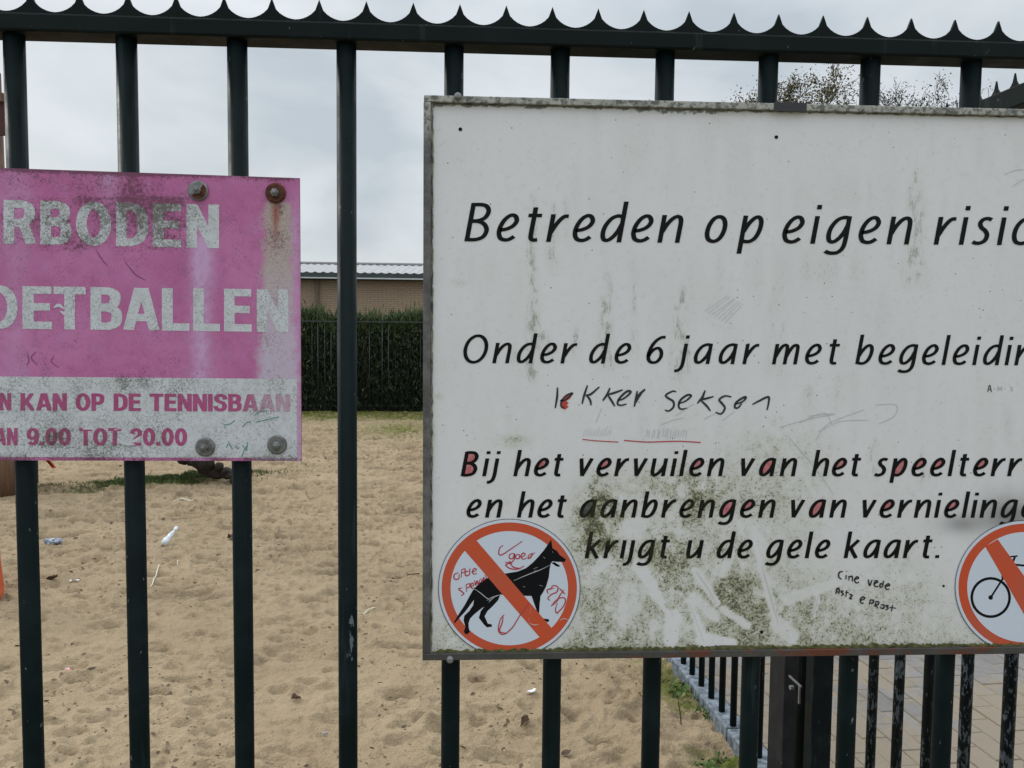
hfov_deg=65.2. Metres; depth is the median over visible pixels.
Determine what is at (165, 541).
plastic bottle
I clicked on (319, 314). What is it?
hedge
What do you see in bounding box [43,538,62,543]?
crumpled wrapper
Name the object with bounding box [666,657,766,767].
kerb
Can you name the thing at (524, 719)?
dead leaf
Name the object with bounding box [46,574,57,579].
dead leaf
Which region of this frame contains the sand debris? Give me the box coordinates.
[0,418,672,767]
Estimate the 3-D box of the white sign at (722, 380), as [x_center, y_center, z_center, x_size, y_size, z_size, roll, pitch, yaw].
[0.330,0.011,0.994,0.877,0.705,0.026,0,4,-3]
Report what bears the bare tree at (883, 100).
on the ground
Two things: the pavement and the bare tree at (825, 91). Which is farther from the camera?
the bare tree at (825, 91)
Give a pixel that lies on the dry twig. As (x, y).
(679, 710)
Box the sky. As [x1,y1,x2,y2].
[0,0,1023,262]
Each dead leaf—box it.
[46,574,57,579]
[291,693,300,698]
[520,715,528,726]
[561,749,570,754]
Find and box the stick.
[358,607,374,614]
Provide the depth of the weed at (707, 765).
3.04 m
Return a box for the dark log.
[177,461,231,482]
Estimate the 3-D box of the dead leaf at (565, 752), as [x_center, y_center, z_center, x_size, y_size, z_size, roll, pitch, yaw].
[0.209,1.427,3.106,0.035,0.018,0.034,3,4,36]
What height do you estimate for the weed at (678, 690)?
0.069 m
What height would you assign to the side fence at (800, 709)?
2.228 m
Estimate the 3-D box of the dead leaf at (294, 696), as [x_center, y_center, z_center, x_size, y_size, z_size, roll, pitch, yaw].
[-0.946,1.371,3.511,0.040,0.021,0.030,1,4,12]
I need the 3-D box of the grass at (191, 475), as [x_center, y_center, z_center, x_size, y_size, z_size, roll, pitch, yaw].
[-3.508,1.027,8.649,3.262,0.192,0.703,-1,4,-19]
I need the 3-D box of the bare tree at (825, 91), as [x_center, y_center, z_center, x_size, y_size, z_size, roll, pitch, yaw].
[9.230,-6.331,30.710,9.770,12.345,7.796,4,5,41]
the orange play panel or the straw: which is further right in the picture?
the straw
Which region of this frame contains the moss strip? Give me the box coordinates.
[302,410,422,420]
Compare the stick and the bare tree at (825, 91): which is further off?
the bare tree at (825, 91)
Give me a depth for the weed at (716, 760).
3.06 m
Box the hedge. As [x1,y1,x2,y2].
[301,298,422,411]
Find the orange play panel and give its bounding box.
[0,556,4,598]
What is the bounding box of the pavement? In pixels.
[689,654,1023,767]
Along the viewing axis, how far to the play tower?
7.72 m
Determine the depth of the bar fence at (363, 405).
16.40 m
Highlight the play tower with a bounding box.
[0,73,14,496]
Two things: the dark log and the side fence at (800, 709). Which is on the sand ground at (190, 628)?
the dark log
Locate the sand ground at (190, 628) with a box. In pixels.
[0,410,738,767]
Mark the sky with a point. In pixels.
(72, 101)
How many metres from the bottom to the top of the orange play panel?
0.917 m
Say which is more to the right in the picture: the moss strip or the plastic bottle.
the moss strip
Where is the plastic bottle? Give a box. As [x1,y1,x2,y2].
[161,526,178,545]
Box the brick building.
[301,261,422,331]
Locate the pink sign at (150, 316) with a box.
[0,168,301,460]
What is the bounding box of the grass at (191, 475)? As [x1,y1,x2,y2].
[39,468,320,493]
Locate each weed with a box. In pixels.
[662,677,691,697]
[690,754,717,767]
[692,701,709,720]
[701,750,736,767]
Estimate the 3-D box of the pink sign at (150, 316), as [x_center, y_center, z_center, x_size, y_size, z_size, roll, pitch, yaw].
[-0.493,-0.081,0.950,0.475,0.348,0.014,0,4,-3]
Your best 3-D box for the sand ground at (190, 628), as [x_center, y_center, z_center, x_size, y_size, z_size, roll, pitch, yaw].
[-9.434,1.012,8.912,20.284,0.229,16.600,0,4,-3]
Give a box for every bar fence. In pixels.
[0,0,1023,767]
[301,320,422,409]
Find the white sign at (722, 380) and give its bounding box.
[422,92,1023,662]
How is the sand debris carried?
on the sand ground at (190, 628)
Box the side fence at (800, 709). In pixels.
[681,73,1023,767]
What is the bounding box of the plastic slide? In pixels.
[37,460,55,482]
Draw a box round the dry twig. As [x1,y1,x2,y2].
[677,695,688,724]
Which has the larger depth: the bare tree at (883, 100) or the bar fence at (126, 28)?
the bare tree at (883, 100)
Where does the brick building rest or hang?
on the ground
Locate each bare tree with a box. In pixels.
[721,64,859,104]
[839,67,992,107]
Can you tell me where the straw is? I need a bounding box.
[150,564,159,586]

